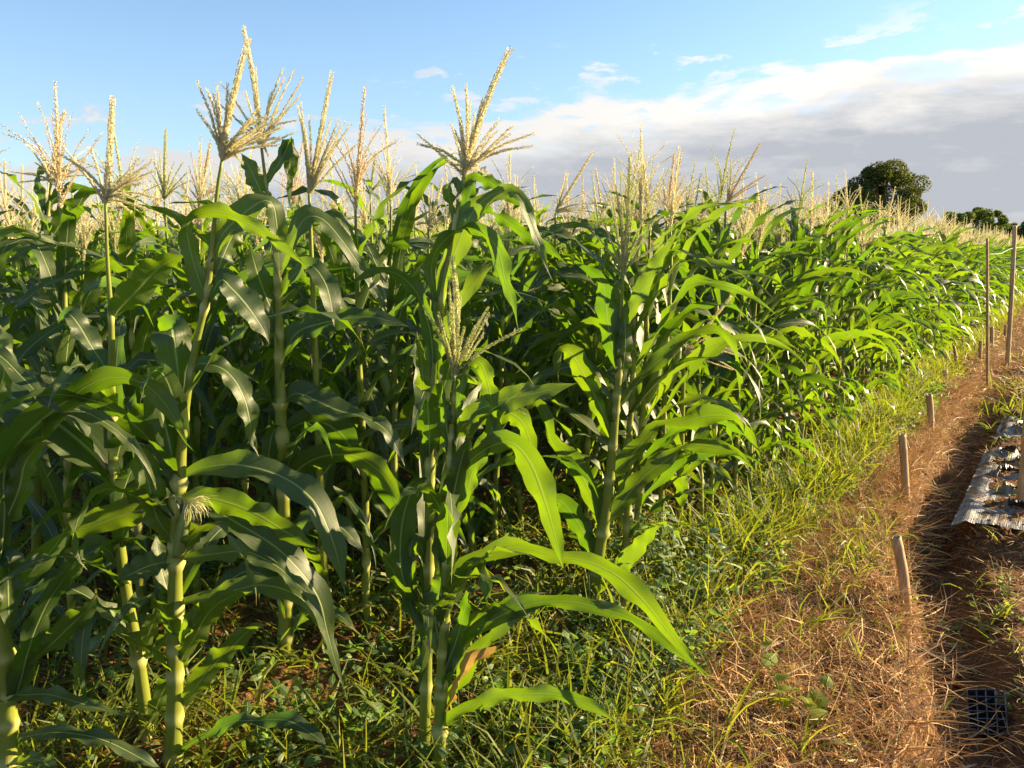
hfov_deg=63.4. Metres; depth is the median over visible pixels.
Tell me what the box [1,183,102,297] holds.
maize plant
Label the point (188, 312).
maize plant
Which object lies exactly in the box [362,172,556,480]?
maize plant
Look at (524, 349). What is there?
maize plant
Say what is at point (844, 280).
maize plant
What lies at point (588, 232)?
maize plant
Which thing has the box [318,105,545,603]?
maize plant
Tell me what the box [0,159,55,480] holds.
maize plant
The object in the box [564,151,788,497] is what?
maize plant
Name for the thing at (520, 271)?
maize plant
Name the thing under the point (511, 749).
weeds
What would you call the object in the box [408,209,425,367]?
maize plant
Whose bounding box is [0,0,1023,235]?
sky
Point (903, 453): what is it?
bamboo stake
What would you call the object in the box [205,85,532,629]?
maize plant
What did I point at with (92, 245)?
maize plant
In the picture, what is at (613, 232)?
maize plant
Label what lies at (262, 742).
leafy weed
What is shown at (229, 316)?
maize plant
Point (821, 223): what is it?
maize plant
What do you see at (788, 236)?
maize plant
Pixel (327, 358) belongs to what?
maize plant
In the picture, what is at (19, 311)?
maize plant
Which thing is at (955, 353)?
bamboo stake
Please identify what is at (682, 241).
maize plant
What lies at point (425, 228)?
maize plant
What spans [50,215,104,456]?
maize plant
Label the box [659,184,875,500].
maize plant
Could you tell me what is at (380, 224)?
maize plant
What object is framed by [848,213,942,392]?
maize plant
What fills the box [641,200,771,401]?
maize plant
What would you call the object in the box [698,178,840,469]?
maize plant
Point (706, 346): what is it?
maize plant
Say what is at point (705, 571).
leafy weed
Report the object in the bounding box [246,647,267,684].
vine weed
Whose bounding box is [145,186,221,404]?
maize plant
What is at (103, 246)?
maize plant
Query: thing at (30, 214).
maize plant
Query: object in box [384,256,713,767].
maize plant
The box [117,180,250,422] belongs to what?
maize plant
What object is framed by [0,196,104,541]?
maize plant
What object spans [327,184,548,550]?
maize plant
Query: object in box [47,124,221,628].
maize plant
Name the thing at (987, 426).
grass tuft
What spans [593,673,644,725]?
leafy weed
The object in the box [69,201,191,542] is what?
maize plant
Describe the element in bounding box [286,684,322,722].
leafy weed
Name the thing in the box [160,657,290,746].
grass tuft
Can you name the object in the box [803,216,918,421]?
maize plant
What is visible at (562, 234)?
maize plant
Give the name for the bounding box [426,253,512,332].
maize plant
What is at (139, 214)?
maize plant
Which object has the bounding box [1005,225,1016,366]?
bamboo stake
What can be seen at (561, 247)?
maize plant
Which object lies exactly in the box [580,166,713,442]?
maize plant
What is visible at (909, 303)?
maize plant
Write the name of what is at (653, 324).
maize plant
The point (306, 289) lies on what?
maize plant
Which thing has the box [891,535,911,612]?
bamboo stake
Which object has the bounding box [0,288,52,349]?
maize plant
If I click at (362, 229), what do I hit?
maize plant
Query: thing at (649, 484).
maize plant
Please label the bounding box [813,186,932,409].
maize plant
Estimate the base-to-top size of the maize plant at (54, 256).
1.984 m
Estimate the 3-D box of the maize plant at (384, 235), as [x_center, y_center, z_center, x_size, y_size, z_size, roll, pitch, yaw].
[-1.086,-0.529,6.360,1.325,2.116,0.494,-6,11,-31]
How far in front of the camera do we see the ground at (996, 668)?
3.35 m
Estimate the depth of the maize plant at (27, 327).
3.49 m
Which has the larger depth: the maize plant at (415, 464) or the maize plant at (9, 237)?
the maize plant at (9, 237)
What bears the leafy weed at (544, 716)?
on the ground at (996, 668)
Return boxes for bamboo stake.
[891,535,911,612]
[898,433,909,504]
[926,393,934,432]
[942,370,947,381]
[952,346,957,363]
[978,340,981,359]
[986,238,988,386]
[989,327,993,346]
[1003,325,1006,338]
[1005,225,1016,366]
[1016,404,1023,500]
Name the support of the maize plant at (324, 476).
on the ground at (996, 668)
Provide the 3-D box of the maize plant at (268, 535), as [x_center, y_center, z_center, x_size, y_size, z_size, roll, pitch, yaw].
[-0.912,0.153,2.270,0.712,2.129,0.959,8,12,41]
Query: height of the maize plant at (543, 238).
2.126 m
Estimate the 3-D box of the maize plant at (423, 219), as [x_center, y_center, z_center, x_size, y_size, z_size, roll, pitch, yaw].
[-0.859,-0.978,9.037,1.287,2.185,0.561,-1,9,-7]
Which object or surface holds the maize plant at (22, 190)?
on the ground at (996, 668)
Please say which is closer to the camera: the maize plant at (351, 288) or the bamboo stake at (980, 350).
the maize plant at (351, 288)
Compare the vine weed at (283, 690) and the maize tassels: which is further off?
the maize tassels
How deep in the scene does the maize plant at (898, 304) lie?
7.56 m
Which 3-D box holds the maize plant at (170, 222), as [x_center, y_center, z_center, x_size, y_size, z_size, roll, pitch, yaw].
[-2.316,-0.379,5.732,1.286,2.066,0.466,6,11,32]
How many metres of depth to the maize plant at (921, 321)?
7.85 m
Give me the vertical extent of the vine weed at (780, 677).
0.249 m
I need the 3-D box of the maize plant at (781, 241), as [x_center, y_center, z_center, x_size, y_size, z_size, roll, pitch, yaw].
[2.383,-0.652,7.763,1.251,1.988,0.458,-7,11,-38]
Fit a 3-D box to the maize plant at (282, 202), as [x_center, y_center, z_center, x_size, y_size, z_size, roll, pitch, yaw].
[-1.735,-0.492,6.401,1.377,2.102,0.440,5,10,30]
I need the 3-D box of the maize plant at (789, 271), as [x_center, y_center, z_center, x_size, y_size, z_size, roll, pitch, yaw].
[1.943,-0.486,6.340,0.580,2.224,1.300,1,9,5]
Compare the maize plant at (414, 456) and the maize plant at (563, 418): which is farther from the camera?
the maize plant at (563, 418)
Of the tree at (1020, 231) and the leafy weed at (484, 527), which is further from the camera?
the tree at (1020, 231)
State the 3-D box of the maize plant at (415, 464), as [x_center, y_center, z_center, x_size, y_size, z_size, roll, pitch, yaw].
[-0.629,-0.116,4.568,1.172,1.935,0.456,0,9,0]
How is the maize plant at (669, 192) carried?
on the ground at (996, 668)
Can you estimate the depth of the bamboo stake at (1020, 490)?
4.90 m
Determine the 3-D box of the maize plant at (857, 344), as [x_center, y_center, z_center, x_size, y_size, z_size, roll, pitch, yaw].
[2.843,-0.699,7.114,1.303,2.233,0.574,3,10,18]
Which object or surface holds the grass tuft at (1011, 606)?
on the ground at (996, 668)
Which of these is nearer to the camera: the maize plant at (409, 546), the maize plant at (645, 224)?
the maize plant at (409, 546)
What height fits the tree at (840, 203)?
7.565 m
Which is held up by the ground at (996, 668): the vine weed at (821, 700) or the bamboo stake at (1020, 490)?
the vine weed at (821, 700)
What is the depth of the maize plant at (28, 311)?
3.61 m
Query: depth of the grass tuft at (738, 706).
2.56 m
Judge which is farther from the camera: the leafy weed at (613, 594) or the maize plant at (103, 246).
the maize plant at (103, 246)
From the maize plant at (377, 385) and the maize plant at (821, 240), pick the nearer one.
the maize plant at (377, 385)
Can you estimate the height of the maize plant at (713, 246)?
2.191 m
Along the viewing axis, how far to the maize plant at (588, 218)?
7.73 m
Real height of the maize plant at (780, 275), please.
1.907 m
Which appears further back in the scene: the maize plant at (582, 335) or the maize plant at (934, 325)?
the maize plant at (934, 325)
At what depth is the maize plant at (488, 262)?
6.17 m
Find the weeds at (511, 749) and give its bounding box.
[13,379,1023,767]
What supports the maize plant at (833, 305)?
on the ground at (996, 668)
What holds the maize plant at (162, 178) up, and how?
on the ground at (996, 668)
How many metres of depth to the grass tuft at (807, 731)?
2.55 m
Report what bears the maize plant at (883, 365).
on the ground at (996, 668)
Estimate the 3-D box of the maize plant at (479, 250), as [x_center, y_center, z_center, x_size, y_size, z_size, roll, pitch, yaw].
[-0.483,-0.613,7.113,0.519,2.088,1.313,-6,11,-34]
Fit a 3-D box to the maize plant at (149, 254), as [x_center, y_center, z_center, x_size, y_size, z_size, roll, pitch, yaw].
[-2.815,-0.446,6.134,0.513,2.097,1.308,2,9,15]
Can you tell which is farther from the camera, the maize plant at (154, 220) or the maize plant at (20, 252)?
the maize plant at (154, 220)
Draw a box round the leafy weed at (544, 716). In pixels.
[536,700,568,745]
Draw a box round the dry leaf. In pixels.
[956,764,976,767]
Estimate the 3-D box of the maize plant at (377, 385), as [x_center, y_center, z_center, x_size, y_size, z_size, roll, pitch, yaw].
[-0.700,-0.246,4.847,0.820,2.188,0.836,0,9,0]
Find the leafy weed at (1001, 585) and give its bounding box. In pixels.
[995,573,1018,598]
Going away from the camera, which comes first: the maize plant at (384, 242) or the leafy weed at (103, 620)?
the leafy weed at (103, 620)
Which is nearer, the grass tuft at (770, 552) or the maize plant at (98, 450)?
the maize plant at (98, 450)
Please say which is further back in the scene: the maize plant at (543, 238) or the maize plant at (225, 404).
the maize plant at (543, 238)
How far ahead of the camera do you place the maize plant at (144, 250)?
4.62 m
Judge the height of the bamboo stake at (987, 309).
1.820 m
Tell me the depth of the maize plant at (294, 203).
4.60 m
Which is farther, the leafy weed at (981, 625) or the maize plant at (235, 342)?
the maize plant at (235, 342)
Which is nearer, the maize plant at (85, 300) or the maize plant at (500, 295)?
the maize plant at (85, 300)
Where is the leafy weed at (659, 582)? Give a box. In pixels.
[618,555,693,628]
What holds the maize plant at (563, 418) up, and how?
on the ground at (996, 668)
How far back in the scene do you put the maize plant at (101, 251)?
5.20 m
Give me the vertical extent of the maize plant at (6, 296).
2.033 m
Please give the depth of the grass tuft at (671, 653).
2.98 m
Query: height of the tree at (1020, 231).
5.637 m
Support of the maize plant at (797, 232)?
on the ground at (996, 668)
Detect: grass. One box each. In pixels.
[7,293,1023,767]
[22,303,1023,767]
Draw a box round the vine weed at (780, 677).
[760,640,798,709]
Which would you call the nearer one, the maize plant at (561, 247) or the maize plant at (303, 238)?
the maize plant at (303, 238)
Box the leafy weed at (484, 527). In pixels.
[475,515,500,543]
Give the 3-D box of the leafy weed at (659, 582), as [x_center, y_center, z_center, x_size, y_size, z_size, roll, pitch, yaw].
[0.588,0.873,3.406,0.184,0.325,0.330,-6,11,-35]
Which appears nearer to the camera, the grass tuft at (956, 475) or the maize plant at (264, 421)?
the maize plant at (264, 421)
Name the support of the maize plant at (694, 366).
on the ground at (996, 668)
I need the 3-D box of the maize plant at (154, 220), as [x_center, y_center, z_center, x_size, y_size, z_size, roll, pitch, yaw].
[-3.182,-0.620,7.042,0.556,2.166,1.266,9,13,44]
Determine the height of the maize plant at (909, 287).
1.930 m
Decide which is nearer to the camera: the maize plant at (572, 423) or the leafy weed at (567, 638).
the leafy weed at (567, 638)
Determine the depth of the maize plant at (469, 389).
3.86 m
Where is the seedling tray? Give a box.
[967,689,1008,737]
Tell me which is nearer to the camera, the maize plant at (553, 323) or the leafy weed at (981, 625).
the leafy weed at (981, 625)
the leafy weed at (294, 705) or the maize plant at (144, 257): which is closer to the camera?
the leafy weed at (294, 705)
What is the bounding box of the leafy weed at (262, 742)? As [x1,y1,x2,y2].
[248,689,286,765]
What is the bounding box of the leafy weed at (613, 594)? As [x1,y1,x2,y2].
[596,591,640,644]
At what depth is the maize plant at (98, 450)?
2.40 m
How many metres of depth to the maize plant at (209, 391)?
4.32 m
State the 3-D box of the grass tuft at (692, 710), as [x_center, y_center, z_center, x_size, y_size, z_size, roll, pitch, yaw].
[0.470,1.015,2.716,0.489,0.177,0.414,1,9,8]
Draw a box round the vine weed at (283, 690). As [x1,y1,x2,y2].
[271,683,288,712]
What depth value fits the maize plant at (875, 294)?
8.03 m
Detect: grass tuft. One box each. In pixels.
[144,712,259,767]
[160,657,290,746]
[236,688,342,734]
[291,664,366,719]
[458,673,567,752]
[520,691,624,761]
[585,643,729,744]
[633,625,690,677]
[635,657,780,767]
[734,544,800,561]
[765,707,859,761]
[772,507,820,543]
[844,627,879,663]
[947,466,965,480]
[968,593,1022,626]
[971,419,997,433]
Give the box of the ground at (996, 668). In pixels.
[10,292,1023,767]
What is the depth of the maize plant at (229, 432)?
6.12 m
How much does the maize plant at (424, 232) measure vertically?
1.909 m
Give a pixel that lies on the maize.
(974, 291)
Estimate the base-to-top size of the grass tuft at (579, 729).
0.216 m
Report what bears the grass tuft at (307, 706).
on the ground at (996, 668)
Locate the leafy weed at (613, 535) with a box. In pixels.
[607,495,672,576]
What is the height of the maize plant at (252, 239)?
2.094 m
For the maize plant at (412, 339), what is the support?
on the ground at (996, 668)
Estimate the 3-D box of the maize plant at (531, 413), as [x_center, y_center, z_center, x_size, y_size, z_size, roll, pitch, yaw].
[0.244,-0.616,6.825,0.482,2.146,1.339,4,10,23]
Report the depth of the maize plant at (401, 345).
5.11 m
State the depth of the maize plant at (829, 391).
6.31 m
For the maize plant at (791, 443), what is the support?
on the ground at (996, 668)
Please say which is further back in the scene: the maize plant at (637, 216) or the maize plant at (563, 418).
the maize plant at (563, 418)
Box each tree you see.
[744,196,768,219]
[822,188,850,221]
[839,158,931,231]
[934,207,1010,237]
[1005,221,1023,239]
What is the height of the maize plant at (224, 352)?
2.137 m
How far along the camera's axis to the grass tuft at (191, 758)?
2.55 m
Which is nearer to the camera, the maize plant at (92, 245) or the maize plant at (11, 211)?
the maize plant at (92, 245)
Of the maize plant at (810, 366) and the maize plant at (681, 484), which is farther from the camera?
the maize plant at (810, 366)
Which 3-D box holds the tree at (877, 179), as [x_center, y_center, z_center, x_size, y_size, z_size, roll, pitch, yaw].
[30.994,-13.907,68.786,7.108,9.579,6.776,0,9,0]
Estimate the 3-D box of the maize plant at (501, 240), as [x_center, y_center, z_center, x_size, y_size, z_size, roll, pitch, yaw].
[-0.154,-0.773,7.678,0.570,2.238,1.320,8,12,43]
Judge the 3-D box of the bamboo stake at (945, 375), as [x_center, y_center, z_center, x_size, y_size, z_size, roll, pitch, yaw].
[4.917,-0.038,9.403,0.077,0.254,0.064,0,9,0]
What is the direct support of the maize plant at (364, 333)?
on the ground at (996, 668)
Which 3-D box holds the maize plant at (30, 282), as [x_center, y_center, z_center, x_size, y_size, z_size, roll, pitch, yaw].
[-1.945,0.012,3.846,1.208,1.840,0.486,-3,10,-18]
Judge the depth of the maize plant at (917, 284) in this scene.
8.77 m
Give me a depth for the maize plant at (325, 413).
2.97 m
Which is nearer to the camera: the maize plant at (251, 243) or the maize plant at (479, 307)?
the maize plant at (479, 307)
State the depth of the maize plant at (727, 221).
6.70 m
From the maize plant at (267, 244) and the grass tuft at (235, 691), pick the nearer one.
the grass tuft at (235, 691)
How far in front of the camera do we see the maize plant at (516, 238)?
6.52 m
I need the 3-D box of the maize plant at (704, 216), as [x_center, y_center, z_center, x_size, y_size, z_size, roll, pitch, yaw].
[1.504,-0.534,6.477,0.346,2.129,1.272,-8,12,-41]
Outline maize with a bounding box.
[4,218,1023,385]
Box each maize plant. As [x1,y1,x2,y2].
[0,37,365,767]
[0,81,239,659]
[0,95,191,749]
[0,148,187,603]
[0,158,109,465]
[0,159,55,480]
[0,164,53,364]
[0,174,73,348]
[0,178,53,501]
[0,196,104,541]
[0,210,60,332]
[0,211,137,462]
[0,214,51,350]
[0,245,28,425]
[0,245,107,535]
[0,263,35,552]
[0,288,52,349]
[0,325,194,767]
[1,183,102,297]
[3,195,205,571]
[9,161,157,506]
[10,109,106,591]
[31,179,220,459]
[31,182,115,356]
[43,135,295,605]
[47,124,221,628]
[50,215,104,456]
[52,184,229,483]
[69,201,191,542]
[75,132,379,595]
[77,151,259,499]
[79,182,169,401]
[79,192,227,420]
[83,201,138,345]
[89,203,163,331]
[103,171,261,492]
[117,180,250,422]
[123,129,221,468]
[138,141,260,521]
[141,209,254,487]
[144,156,375,501]
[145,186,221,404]
[160,177,240,444]
[173,154,260,484]
[200,25,411,661]
[203,186,390,573]
[204,199,244,445]
[205,70,440,651]
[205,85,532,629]
[209,207,308,380]
[209,223,254,380]
[214,172,256,425]
[216,180,314,397]
[217,137,349,508]
[233,185,369,435]
[233,225,296,444]
[240,182,403,563]
[249,174,328,442]
[256,208,271,339]
[267,178,473,528]
[270,148,382,522]
[296,185,368,446]
[297,189,502,487]
[306,208,450,481]
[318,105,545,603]
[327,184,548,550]
[332,177,512,492]
[341,45,597,767]
[344,133,528,552]
[346,151,423,444]
[346,175,441,415]
[347,164,486,452]
[347,187,387,412]
[350,195,426,403]
[351,157,414,405]
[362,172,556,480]
[381,145,618,541]
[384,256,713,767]
[389,212,604,530]
[399,164,495,357]
[399,227,439,403]
[403,201,499,455]
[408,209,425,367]
[411,202,564,489]
[413,211,426,368]
[415,189,524,359]
[415,195,434,310]
[417,218,431,253]
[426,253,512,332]
[444,207,506,333]
[471,176,572,465]
[479,151,642,496]
[479,181,550,368]
[482,245,549,424]
[493,170,689,569]
[494,174,547,363]
[494,184,572,421]
[496,178,563,423]
[500,120,772,572]
[504,189,563,455]
[506,266,585,424]
[514,167,651,482]
[515,149,745,538]
[519,146,763,539]
[520,173,616,509]
[526,154,761,599]
[526,157,677,489]
[530,176,606,448]
[536,147,801,563]
[537,140,810,555]
[539,205,590,447]
[544,196,567,381]
[546,196,612,329]
[549,200,590,446]
[551,218,747,465]
[559,183,689,523]
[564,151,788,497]
[579,156,703,465]
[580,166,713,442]
[587,152,740,501]
[588,194,660,329]
[641,173,777,520]
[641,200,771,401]
[643,170,746,428]
[647,128,836,512]
[650,159,713,443]
[654,295,751,538]
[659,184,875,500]
[668,202,843,497]
[669,162,734,439]
[669,177,768,437]
[673,210,816,474]
[674,169,869,492]
[675,187,852,480]
[678,141,796,491]
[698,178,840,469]
[703,179,775,418]
[705,217,831,460]
[732,173,823,461]
[746,186,807,464]
[746,200,841,473]
[751,195,799,444]
[753,173,891,465]
[763,158,861,472]
[766,182,911,456]
[768,206,789,374]
[769,171,861,407]
[769,206,820,390]
[782,196,865,391]
[784,191,853,385]
[788,169,838,463]
[799,204,861,438]
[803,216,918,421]
[808,175,907,424]
[809,173,921,418]
[810,200,928,400]
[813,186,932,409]
[814,197,833,317]
[817,216,936,405]
[818,220,935,403]
[831,217,900,418]
[842,187,946,392]
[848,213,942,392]
[856,200,958,380]
[859,197,948,371]
[865,228,936,388]
[868,220,923,388]
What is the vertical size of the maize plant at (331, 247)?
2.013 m
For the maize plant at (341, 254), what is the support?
on the ground at (996, 668)
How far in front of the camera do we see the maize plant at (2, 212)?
4.63 m
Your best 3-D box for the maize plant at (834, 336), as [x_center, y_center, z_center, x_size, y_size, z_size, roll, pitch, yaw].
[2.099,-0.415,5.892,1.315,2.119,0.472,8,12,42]
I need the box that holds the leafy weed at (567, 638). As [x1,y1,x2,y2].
[552,629,594,687]
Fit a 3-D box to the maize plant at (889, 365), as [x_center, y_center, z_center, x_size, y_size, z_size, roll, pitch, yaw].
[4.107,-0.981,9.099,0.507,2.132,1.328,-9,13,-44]
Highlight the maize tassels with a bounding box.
[1,198,1023,250]
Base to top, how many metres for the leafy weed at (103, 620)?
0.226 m
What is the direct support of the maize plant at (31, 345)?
on the ground at (996, 668)
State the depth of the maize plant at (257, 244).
6.18 m
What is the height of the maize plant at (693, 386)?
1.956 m
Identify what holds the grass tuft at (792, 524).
on the ground at (996, 668)
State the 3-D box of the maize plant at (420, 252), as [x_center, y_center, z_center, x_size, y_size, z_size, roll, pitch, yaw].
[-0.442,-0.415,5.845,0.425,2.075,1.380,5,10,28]
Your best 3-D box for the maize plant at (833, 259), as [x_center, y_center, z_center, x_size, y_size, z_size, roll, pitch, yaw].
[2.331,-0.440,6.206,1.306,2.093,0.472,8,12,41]
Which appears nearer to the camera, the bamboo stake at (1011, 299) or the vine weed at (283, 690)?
the vine weed at (283, 690)
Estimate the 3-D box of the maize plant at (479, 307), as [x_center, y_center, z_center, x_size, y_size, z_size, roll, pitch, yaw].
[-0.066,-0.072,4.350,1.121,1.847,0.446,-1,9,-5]
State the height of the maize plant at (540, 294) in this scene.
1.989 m
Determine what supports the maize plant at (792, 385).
on the ground at (996, 668)
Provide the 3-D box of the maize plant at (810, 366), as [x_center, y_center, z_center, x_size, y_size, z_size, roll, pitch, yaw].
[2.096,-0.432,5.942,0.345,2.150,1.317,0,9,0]
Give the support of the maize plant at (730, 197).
on the ground at (996, 668)
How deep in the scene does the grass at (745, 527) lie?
3.21 m
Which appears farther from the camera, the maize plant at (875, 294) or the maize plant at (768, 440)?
the maize plant at (875, 294)
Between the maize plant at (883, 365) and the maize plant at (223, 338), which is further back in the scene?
the maize plant at (883, 365)
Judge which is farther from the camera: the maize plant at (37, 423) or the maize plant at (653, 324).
the maize plant at (653, 324)
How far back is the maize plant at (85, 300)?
2.98 m
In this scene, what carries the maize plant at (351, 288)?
on the ground at (996, 668)
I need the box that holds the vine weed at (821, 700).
[791,673,832,727]
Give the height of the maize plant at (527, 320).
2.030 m
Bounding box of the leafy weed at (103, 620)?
[81,596,122,644]
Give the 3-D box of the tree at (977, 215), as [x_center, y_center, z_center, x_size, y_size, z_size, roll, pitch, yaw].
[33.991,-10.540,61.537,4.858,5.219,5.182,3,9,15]
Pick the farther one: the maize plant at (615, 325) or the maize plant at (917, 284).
the maize plant at (917, 284)
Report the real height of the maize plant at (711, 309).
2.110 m
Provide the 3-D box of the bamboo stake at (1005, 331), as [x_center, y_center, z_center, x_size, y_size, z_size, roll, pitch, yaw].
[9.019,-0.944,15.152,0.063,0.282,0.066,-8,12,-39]
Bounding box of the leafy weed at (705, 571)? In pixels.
[682,541,737,616]
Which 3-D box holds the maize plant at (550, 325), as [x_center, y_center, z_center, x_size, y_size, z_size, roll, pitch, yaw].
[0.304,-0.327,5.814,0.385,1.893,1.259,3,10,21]
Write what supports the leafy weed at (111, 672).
on the ground at (996, 668)
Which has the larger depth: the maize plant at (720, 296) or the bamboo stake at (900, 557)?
the maize plant at (720, 296)
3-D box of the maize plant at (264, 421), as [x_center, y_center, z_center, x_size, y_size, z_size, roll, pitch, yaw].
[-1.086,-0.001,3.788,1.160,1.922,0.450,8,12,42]
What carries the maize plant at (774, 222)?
on the ground at (996, 668)
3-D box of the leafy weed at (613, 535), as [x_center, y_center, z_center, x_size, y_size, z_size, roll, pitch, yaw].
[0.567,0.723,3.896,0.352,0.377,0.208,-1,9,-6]
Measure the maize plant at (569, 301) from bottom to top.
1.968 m
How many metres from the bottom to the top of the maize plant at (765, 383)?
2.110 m
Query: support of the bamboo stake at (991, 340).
on the ground at (996, 668)
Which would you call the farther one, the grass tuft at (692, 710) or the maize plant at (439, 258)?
the maize plant at (439, 258)
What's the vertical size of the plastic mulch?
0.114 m
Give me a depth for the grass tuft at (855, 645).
3.15 m
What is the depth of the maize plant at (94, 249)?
6.42 m
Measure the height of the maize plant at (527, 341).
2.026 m
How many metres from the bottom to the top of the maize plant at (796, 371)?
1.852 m
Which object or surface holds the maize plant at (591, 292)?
on the ground at (996, 668)
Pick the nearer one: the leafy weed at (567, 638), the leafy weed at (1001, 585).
the leafy weed at (567, 638)
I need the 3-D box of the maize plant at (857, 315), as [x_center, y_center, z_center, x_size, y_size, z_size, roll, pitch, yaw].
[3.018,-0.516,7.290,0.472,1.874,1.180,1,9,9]
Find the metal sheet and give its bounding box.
[951,445,1023,530]
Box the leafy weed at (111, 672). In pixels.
[88,654,125,705]
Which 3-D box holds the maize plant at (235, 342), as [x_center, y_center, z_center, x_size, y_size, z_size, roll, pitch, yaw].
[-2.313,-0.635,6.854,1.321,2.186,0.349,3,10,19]
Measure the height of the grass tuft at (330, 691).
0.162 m
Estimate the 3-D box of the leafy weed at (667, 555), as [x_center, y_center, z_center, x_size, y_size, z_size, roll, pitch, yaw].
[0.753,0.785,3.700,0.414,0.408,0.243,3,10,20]
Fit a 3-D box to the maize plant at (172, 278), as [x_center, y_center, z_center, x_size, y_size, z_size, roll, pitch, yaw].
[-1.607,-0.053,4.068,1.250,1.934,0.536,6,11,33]
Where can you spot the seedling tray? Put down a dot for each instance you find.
(983, 695)
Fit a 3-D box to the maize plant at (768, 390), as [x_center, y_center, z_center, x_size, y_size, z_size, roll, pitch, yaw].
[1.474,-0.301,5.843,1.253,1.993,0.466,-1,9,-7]
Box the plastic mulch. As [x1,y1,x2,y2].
[994,409,1022,438]
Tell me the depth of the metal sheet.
5.04 m
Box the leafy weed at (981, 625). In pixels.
[966,593,1013,632]
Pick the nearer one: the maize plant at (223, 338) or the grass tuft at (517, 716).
the grass tuft at (517, 716)
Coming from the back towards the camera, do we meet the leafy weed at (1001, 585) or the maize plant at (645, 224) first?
the maize plant at (645, 224)
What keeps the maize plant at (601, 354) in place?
on the ground at (996, 668)
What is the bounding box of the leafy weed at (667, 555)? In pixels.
[637,511,725,604]
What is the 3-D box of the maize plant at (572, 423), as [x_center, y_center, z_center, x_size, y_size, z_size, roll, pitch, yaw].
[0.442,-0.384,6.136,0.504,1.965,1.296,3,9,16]

